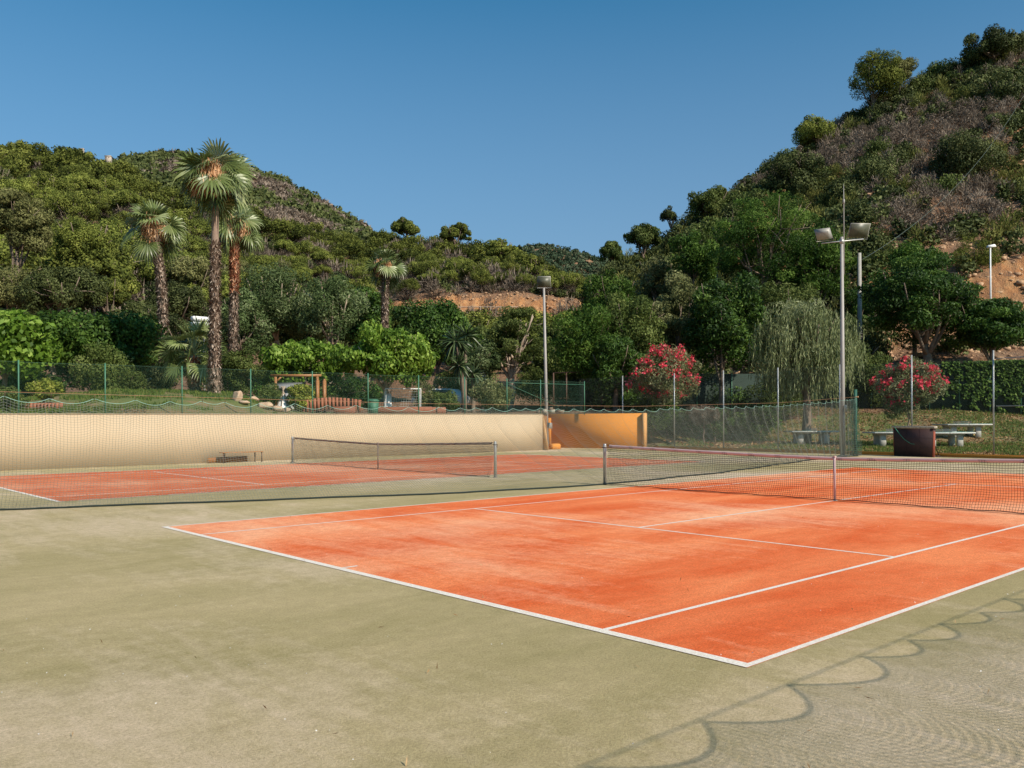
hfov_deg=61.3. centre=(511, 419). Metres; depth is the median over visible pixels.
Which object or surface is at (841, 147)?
hill bush
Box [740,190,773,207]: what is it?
hill bush
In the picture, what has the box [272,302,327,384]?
broadleaf tree
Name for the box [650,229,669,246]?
hill bush
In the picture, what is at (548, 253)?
distant forest
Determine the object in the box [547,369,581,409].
shrub
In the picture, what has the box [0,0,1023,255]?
sky
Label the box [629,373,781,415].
windbreak fence
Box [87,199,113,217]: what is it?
hill pine
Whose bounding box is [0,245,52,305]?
hill pine
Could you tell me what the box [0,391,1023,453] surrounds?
garden lawn
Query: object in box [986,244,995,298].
street lamp
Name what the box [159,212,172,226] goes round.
hill pine
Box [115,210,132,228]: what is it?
hill pine
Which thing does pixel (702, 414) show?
tree
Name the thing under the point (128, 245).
hill pine
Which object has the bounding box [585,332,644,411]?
broadleaf tree
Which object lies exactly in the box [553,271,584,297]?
hill pine
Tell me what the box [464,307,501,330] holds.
hill pine
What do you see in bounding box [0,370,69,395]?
shrub
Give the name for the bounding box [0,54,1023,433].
hillside
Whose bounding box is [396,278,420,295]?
hill pine
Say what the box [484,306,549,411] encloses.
broadleaf tree
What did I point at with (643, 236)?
oak tree
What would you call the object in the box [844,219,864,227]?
hill bush
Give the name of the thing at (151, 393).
grass
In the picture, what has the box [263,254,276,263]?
hill pine
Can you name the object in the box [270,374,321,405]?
pergola
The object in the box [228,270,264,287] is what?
hill pine
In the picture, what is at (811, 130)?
stone pine
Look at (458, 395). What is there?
parked car
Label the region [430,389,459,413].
shrub
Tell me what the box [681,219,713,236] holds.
hill bush
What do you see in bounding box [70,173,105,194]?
hill pine
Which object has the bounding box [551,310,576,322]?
hill pine
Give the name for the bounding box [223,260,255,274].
hill pine
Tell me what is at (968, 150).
holm oak
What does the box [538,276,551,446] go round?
floodlight pole
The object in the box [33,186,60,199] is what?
hill pine
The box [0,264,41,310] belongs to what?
aleppo pine
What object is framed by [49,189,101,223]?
hill pine
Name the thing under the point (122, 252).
hill pine
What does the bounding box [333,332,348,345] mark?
hill oak
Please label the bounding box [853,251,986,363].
broadleaf tree
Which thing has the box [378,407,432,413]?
planter
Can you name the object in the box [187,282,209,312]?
hill pine
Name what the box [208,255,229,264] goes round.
hill pine
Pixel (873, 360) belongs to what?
shrub
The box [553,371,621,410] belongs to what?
dark screen fence
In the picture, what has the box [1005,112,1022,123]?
hill bush
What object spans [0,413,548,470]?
court wall
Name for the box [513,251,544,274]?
stone pine
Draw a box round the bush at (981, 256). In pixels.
[948,233,1000,267]
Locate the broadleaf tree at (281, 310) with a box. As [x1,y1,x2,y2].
[238,261,320,344]
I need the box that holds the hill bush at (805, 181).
[782,170,823,199]
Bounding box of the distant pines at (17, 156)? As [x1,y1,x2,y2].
[0,139,557,270]
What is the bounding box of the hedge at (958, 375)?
[791,359,1023,414]
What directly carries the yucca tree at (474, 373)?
on the hillside
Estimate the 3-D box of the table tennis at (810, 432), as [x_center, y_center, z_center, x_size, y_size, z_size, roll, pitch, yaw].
[17.132,0.972,49.500,2.740,0.932,1.720,0,0,-2]
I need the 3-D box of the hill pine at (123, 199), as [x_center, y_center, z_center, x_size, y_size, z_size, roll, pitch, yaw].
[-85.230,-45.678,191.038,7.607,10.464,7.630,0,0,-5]
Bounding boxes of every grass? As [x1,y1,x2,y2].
[0,387,276,412]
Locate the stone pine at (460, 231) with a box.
[439,222,471,255]
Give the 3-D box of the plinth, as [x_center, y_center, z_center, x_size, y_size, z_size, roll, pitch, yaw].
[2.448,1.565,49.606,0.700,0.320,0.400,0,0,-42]
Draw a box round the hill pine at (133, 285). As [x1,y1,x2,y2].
[109,257,141,306]
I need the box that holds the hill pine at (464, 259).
[457,258,474,265]
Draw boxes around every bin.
[369,399,378,413]
[891,426,940,456]
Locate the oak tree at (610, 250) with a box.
[599,240,623,268]
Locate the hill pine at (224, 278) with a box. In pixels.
[219,271,229,285]
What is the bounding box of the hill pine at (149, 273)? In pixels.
[138,248,196,290]
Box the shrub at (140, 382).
[117,369,150,389]
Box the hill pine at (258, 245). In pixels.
[240,235,264,254]
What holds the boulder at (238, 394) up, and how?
on the garden lawn at (191, 399)
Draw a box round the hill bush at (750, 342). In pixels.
[731,324,792,365]
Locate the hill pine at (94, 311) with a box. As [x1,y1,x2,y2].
[74,273,125,314]
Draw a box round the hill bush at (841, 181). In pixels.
[829,175,854,186]
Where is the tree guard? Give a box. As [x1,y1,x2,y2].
[385,394,391,406]
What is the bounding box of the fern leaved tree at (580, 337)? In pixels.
[547,302,630,409]
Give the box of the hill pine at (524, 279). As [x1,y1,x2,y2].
[514,273,536,291]
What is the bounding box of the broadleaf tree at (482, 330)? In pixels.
[462,324,497,357]
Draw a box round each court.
[0,454,703,501]
[163,467,1023,667]
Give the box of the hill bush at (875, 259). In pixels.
[845,249,891,276]
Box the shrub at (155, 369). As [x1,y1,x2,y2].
[143,360,178,389]
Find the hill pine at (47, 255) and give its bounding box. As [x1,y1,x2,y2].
[44,246,61,257]
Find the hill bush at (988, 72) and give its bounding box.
[965,63,1005,85]
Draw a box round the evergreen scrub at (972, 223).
[569,37,1023,401]
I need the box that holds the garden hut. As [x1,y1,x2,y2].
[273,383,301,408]
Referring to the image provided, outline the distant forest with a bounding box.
[517,242,625,278]
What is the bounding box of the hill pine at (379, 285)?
[365,275,381,293]
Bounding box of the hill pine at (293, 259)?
[283,255,307,265]
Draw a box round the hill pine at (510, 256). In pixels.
[501,251,518,262]
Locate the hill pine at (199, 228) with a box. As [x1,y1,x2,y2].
[182,218,210,240]
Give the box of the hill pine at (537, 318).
[514,308,557,334]
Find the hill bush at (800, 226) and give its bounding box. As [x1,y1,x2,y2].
[781,208,816,230]
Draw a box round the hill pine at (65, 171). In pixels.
[54,164,93,178]
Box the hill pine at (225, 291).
[201,282,229,312]
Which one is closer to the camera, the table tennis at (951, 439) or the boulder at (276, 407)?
the boulder at (276, 407)
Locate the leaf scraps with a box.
[1,516,1003,767]
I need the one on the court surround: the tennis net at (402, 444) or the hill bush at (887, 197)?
the tennis net at (402, 444)
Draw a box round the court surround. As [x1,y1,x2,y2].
[0,448,1023,767]
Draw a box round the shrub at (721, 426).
[690,405,744,439]
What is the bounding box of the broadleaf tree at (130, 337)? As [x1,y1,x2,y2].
[44,307,168,390]
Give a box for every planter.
[334,406,355,413]
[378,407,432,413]
[433,407,445,413]
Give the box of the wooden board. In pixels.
[207,456,246,462]
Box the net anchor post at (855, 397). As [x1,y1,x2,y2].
[850,389,860,455]
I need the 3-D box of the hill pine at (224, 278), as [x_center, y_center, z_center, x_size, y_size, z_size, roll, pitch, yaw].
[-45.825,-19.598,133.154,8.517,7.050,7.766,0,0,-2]
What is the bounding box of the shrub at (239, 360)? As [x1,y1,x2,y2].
[220,347,267,394]
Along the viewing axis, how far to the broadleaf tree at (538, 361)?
65.00 m
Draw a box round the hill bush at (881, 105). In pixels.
[865,98,895,116]
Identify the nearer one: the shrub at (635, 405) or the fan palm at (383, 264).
the shrub at (635, 405)
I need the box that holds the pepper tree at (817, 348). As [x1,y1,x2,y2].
[748,297,867,442]
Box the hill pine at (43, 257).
[0,244,52,272]
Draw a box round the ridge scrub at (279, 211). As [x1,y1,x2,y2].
[114,148,372,233]
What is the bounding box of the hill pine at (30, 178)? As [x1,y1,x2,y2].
[16,175,39,183]
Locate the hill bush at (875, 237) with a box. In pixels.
[849,226,900,261]
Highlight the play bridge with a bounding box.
[302,397,364,412]
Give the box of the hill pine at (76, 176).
[63,170,95,190]
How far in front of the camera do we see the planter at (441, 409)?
46.30 m
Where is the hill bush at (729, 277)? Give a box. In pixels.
[726,270,759,287]
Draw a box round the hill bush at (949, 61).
[930,57,963,68]
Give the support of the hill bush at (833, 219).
on the hillside
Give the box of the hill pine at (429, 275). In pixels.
[417,271,440,290]
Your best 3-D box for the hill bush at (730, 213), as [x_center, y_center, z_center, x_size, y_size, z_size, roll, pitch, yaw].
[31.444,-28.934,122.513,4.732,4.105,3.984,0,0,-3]
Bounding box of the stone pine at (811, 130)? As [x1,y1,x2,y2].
[791,114,836,149]
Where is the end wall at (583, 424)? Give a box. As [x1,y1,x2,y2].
[548,413,646,448]
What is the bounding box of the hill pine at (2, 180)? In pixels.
[0,175,16,185]
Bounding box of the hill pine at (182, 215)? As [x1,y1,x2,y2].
[166,208,189,224]
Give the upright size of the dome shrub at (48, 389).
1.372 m
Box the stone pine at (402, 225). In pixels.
[390,216,420,236]
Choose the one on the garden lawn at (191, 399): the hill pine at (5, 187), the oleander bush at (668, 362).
the oleander bush at (668, 362)
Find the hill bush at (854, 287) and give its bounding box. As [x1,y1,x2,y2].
[836,279,869,308]
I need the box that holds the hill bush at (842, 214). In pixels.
[835,209,849,222]
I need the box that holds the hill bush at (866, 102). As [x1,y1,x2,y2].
[862,91,883,106]
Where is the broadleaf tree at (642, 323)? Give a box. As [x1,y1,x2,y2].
[586,291,667,365]
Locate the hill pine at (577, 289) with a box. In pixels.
[575,283,584,299]
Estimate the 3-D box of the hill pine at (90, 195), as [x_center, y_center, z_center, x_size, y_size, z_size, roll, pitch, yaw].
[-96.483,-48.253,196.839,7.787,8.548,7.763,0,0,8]
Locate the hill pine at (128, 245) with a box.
[124,243,151,275]
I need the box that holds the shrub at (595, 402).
[574,383,612,408]
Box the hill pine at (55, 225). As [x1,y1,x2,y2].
[49,220,67,229]
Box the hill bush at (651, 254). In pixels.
[644,246,663,257]
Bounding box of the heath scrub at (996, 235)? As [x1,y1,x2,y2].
[581,30,1023,388]
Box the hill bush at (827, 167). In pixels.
[807,166,833,176]
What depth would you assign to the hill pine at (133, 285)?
110.66 m
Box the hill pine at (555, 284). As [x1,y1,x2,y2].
[539,278,558,294]
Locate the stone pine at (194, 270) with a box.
[165,254,209,287]
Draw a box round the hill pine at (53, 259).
[42,255,65,265]
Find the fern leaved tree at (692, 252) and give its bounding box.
[666,229,718,292]
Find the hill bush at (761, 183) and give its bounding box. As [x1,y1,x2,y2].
[753,178,765,186]
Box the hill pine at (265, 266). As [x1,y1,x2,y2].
[251,260,277,273]
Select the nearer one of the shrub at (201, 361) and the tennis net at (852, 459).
the tennis net at (852, 459)
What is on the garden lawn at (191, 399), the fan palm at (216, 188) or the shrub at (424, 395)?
the fan palm at (216, 188)
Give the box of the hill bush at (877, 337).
[844,316,897,350]
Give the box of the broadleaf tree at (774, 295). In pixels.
[747,280,829,347]
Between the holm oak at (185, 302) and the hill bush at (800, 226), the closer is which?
the holm oak at (185, 302)
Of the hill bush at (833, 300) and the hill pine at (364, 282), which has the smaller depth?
the hill bush at (833, 300)
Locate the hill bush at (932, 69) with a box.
[922,60,956,78]
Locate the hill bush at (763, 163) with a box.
[759,158,771,172]
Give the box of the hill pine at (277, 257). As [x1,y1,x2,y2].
[273,254,288,262]
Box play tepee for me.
[276,386,291,408]
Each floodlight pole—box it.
[191,316,208,390]
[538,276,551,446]
[814,184,870,455]
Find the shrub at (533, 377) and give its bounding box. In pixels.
[515,366,554,406]
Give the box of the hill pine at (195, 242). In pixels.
[173,235,208,252]
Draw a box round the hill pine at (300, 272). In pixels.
[283,269,312,285]
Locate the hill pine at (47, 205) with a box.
[30,197,58,219]
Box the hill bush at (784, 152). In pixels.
[768,147,801,163]
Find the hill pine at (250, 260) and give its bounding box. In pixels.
[239,255,270,272]
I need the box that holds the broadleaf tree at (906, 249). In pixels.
[885,238,949,358]
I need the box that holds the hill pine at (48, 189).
[31,185,62,217]
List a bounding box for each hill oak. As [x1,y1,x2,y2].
[0,167,12,178]
[114,300,141,311]
[256,241,272,252]
[259,330,285,347]
[306,258,316,268]
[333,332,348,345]
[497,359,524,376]
[515,266,527,274]
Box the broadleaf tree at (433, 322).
[390,297,483,388]
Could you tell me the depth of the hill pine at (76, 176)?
208.72 m
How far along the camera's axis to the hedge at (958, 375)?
57.53 m
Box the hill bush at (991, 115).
[981,111,1011,128]
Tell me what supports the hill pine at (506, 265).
on the hillside
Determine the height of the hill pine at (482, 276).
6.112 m
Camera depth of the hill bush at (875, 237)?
85.95 m
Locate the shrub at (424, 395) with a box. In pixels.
[411,378,437,406]
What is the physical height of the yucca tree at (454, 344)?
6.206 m
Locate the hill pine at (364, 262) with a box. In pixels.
[355,259,367,267]
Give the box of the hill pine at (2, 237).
[0,235,7,243]
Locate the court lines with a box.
[0,454,1023,666]
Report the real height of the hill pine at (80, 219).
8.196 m
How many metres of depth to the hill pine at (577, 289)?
178.93 m
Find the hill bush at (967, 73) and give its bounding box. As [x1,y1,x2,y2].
[944,69,975,83]
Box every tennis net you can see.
[290,437,496,477]
[602,444,1023,513]
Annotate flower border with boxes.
[13,403,62,409]
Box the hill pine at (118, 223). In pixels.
[101,216,126,231]
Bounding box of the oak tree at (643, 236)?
[623,222,661,257]
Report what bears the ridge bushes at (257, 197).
on the hillside
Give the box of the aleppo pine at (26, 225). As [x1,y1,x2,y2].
[0,186,55,307]
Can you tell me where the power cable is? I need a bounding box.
[863,97,1022,258]
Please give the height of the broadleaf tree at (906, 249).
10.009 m
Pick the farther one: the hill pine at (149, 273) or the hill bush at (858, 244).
the hill pine at (149, 273)
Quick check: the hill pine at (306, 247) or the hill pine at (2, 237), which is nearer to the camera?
the hill pine at (2, 237)
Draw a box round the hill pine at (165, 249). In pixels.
[138,246,192,271]
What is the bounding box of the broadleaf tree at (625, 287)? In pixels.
[579,268,636,323]
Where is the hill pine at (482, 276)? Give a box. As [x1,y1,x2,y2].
[470,270,496,292]
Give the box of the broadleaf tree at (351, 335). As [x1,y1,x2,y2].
[337,285,391,387]
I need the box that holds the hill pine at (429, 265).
[413,260,441,277]
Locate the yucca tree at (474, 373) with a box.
[467,361,484,412]
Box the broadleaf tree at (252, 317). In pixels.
[219,287,275,354]
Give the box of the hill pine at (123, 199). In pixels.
[106,189,144,216]
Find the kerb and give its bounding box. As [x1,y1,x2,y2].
[654,446,1023,458]
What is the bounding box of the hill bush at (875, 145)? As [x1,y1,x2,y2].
[863,135,891,156]
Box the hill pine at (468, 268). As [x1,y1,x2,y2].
[458,261,490,284]
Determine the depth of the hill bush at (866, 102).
149.36 m
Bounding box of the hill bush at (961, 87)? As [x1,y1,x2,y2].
[955,84,970,96]
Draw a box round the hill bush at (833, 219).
[805,218,845,239]
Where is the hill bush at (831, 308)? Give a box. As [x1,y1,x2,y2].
[823,301,837,322]
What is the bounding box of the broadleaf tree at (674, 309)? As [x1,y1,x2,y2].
[649,269,703,352]
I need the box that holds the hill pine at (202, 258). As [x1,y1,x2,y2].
[192,253,210,265]
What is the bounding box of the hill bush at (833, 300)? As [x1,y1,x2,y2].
[818,274,856,319]
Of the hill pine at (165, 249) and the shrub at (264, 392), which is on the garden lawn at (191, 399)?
the shrub at (264, 392)
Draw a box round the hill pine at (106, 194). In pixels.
[100,189,119,210]
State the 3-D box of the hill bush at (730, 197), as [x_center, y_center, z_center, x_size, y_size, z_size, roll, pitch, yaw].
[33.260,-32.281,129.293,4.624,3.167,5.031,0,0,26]
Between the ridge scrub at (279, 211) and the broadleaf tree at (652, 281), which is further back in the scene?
the ridge scrub at (279, 211)
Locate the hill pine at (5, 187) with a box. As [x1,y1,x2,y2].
[0,182,26,201]
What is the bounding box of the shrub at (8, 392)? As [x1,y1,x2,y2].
[0,384,29,410]
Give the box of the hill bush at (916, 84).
[906,72,936,92]
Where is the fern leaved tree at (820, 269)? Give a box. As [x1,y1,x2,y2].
[779,218,856,306]
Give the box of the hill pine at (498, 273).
[493,270,514,284]
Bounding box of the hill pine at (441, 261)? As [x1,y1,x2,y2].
[435,258,445,265]
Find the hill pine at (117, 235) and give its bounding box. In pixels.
[90,218,144,246]
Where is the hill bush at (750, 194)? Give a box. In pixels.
[736,188,769,209]
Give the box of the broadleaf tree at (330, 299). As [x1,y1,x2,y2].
[296,272,370,385]
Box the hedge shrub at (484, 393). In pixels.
[468,379,516,413]
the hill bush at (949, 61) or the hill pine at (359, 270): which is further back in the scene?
the hill pine at (359, 270)
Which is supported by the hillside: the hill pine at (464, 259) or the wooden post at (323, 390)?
the hill pine at (464, 259)
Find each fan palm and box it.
[120,199,188,388]
[151,315,229,390]
[170,138,257,393]
[209,204,264,389]
[362,248,407,393]
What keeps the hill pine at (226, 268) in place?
on the hillside
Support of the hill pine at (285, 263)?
on the hillside
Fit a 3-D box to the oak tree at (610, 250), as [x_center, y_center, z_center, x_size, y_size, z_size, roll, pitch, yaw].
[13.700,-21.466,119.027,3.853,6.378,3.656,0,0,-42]
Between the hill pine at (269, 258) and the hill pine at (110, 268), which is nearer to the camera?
the hill pine at (110, 268)
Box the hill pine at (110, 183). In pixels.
[98,175,121,191]
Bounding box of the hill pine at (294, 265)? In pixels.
[288,262,308,268]
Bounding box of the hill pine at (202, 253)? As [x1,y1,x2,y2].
[191,250,221,267]
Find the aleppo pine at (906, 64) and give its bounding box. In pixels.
[891,57,918,94]
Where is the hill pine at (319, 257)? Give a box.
[309,250,334,266]
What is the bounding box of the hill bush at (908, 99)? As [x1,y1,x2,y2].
[899,93,922,106]
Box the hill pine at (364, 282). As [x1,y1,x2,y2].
[346,275,377,292]
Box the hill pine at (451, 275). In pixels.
[439,270,458,284]
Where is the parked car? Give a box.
[411,389,470,407]
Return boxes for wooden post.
[315,378,319,412]
[322,379,325,412]
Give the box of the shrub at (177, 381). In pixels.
[134,344,182,388]
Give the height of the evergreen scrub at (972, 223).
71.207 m
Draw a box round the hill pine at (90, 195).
[72,189,106,201]
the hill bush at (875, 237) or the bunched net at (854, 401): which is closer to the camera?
the bunched net at (854, 401)
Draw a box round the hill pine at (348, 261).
[342,259,359,266]
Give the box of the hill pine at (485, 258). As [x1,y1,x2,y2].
[479,256,503,268]
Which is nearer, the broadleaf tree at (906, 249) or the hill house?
the broadleaf tree at (906, 249)
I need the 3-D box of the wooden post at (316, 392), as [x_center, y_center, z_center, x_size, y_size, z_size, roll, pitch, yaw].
[-9.567,-1.155,42.500,0.140,1.690,0.140,0,0,-42]
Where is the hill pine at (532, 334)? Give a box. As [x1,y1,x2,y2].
[525,330,540,362]
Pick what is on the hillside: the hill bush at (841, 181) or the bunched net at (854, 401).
the hill bush at (841, 181)
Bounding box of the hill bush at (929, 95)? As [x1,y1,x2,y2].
[926,90,940,99]
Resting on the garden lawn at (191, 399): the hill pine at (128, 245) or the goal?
the goal
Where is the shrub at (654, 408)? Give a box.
[642,402,691,435]
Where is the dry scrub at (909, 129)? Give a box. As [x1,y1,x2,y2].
[590,48,1023,373]
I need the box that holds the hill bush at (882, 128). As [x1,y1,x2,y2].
[876,124,892,135]
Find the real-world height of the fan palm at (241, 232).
11.432 m
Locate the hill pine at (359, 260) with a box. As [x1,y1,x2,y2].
[356,257,368,264]
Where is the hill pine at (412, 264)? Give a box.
[404,261,424,282]
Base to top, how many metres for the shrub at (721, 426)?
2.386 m
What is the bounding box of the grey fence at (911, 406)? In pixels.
[579,350,1023,454]
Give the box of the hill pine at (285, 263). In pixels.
[276,260,293,269]
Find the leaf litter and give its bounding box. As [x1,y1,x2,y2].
[624,357,1023,454]
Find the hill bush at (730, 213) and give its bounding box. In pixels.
[716,201,746,220]
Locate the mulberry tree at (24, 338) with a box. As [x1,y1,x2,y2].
[0,307,63,387]
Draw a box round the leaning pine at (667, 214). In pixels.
[659,205,677,231]
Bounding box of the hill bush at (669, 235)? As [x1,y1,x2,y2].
[658,230,681,253]
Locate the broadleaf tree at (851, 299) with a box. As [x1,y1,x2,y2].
[829,288,881,328]
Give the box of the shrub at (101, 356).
[67,340,135,390]
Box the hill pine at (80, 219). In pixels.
[57,214,92,226]
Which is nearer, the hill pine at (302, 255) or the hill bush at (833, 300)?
the hill bush at (833, 300)
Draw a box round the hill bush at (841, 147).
[838,143,854,152]
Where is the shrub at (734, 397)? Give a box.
[707,382,752,416]
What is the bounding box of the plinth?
[549,443,560,448]
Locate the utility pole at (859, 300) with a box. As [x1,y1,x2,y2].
[857,250,861,345]
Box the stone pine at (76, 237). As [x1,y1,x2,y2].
[48,218,115,313]
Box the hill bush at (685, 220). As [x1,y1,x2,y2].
[672,212,694,227]
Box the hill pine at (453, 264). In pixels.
[443,257,467,283]
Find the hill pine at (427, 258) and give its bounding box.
[417,253,442,267]
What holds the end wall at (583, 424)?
on the court surround
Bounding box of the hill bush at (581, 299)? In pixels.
[577,285,593,306]
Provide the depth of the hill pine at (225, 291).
122.68 m
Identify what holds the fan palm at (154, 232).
on the hillside
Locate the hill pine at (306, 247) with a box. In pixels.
[290,239,318,257]
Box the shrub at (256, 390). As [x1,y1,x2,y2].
[248,378,300,400]
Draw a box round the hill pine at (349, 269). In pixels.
[336,265,356,277]
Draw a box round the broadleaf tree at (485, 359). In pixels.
[467,338,503,412]
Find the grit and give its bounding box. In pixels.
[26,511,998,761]
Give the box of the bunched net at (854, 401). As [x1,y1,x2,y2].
[847,399,861,455]
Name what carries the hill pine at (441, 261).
on the hillside
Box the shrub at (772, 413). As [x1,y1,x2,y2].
[736,401,782,443]
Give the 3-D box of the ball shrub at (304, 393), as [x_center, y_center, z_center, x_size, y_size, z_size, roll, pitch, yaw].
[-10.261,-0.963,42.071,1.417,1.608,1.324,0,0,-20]
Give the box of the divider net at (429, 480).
[0,391,856,509]
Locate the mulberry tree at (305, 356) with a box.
[258,337,342,387]
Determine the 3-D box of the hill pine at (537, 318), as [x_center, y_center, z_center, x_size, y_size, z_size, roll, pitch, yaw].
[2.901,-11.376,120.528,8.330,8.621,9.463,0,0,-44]
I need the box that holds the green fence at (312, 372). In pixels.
[0,360,584,414]
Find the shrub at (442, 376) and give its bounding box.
[431,369,499,406]
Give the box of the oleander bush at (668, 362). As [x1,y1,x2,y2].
[625,341,701,433]
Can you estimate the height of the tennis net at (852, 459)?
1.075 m
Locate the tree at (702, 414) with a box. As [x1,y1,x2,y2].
[685,405,720,442]
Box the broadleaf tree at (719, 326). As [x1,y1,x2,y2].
[681,270,769,408]
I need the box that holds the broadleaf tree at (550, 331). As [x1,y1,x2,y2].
[537,317,583,350]
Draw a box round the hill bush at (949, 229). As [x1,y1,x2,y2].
[942,222,969,238]
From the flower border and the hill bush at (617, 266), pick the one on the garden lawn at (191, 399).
the flower border
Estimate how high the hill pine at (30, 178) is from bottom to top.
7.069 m
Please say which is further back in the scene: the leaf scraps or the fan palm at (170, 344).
the fan palm at (170, 344)
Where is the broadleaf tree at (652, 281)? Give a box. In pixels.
[633,256,685,306]
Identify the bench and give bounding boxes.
[219,451,262,462]
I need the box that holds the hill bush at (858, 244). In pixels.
[846,236,891,263]
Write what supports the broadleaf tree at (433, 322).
on the hillside
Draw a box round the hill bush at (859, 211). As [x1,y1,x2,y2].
[839,200,891,229]
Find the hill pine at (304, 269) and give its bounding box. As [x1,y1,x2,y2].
[291,265,313,275]
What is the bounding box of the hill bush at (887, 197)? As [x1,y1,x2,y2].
[874,194,897,202]
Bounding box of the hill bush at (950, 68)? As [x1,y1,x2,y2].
[937,65,961,76]
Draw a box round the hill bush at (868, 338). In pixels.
[852,333,891,363]
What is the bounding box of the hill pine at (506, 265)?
[499,259,520,272]
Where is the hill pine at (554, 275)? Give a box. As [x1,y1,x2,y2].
[535,270,562,291]
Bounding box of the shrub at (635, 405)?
[608,384,686,412]
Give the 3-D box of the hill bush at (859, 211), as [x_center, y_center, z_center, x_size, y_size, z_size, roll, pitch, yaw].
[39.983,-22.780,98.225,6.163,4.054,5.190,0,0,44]
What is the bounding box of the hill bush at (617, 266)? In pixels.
[597,258,636,283]
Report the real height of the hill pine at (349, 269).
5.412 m
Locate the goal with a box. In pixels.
[383,388,420,406]
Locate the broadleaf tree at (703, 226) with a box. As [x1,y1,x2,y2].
[687,215,753,278]
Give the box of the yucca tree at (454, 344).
[437,321,482,412]
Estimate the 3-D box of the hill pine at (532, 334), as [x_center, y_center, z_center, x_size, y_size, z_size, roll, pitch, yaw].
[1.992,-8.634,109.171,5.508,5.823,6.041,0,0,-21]
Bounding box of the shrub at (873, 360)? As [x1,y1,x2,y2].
[845,342,891,407]
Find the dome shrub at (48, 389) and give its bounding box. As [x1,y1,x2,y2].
[24,376,63,402]
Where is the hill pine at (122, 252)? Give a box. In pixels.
[112,238,146,279]
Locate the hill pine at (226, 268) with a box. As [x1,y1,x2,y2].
[221,267,229,277]
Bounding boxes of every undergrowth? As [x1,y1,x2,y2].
[10,157,599,341]
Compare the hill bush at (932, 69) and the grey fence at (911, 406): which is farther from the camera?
the hill bush at (932, 69)
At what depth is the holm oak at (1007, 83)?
132.07 m
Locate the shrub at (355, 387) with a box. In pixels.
[309,373,382,408]
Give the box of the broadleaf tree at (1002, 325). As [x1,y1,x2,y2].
[953,296,1023,359]
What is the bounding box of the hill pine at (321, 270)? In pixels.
[311,264,333,277]
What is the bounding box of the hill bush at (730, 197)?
[724,191,744,202]
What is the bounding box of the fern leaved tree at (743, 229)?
[707,190,825,290]
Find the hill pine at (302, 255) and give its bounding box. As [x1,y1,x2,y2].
[298,254,311,259]
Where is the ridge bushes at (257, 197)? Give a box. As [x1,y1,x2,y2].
[104,148,389,243]
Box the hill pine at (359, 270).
[352,265,371,279]
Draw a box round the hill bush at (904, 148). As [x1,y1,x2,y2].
[884,143,916,157]
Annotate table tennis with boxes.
[783,428,838,444]
[862,429,892,445]
[932,421,992,436]
[935,429,975,446]
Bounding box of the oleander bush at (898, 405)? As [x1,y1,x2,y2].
[869,355,949,425]
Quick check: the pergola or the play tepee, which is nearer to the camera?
the play tepee
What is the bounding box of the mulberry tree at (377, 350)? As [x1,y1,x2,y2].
[326,318,440,394]
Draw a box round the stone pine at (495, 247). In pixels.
[485,238,522,259]
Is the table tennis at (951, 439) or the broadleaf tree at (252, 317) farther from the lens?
the broadleaf tree at (252, 317)
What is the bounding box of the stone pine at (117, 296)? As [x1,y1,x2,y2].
[92,276,131,313]
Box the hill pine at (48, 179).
[27,171,75,197]
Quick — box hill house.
[104,155,111,162]
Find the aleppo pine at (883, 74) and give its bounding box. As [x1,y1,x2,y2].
[847,47,907,110]
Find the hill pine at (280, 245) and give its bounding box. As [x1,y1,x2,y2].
[272,238,296,255]
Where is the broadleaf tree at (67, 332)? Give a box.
[31,308,96,379]
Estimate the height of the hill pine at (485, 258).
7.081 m
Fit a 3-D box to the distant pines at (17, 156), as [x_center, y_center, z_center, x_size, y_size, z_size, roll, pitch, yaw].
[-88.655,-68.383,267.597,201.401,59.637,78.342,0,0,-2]
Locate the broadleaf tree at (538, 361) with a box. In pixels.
[528,336,571,404]
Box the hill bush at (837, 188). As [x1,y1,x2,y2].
[826,178,864,202]
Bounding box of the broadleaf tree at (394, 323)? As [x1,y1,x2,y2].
[388,304,417,332]
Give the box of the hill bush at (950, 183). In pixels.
[913,173,967,196]
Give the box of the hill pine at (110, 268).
[45,249,131,310]
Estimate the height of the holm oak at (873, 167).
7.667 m
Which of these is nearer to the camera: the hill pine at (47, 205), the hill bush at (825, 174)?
the hill bush at (825, 174)
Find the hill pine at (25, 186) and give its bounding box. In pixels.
[5,177,37,194]
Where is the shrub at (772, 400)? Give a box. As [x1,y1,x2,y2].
[744,382,811,419]
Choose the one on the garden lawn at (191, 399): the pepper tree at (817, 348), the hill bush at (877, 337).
the pepper tree at (817, 348)
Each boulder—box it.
[232,391,242,400]
[239,400,249,403]
[257,402,272,408]
[272,406,282,411]
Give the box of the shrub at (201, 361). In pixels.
[173,347,227,388]
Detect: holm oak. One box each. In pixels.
[13,264,113,314]
[109,299,157,335]
[143,279,209,326]
[150,313,205,352]
[684,184,735,219]
[763,150,829,194]
[843,149,914,189]
[926,127,1012,179]
[959,23,1023,66]
[969,66,1023,104]
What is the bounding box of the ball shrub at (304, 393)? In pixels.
[286,384,314,411]
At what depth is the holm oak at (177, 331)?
72.93 m
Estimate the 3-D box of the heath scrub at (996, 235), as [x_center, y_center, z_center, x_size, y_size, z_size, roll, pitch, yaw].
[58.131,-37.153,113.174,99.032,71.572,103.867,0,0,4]
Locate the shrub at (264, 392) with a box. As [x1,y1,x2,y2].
[258,382,282,404]
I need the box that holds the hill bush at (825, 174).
[810,171,834,185]

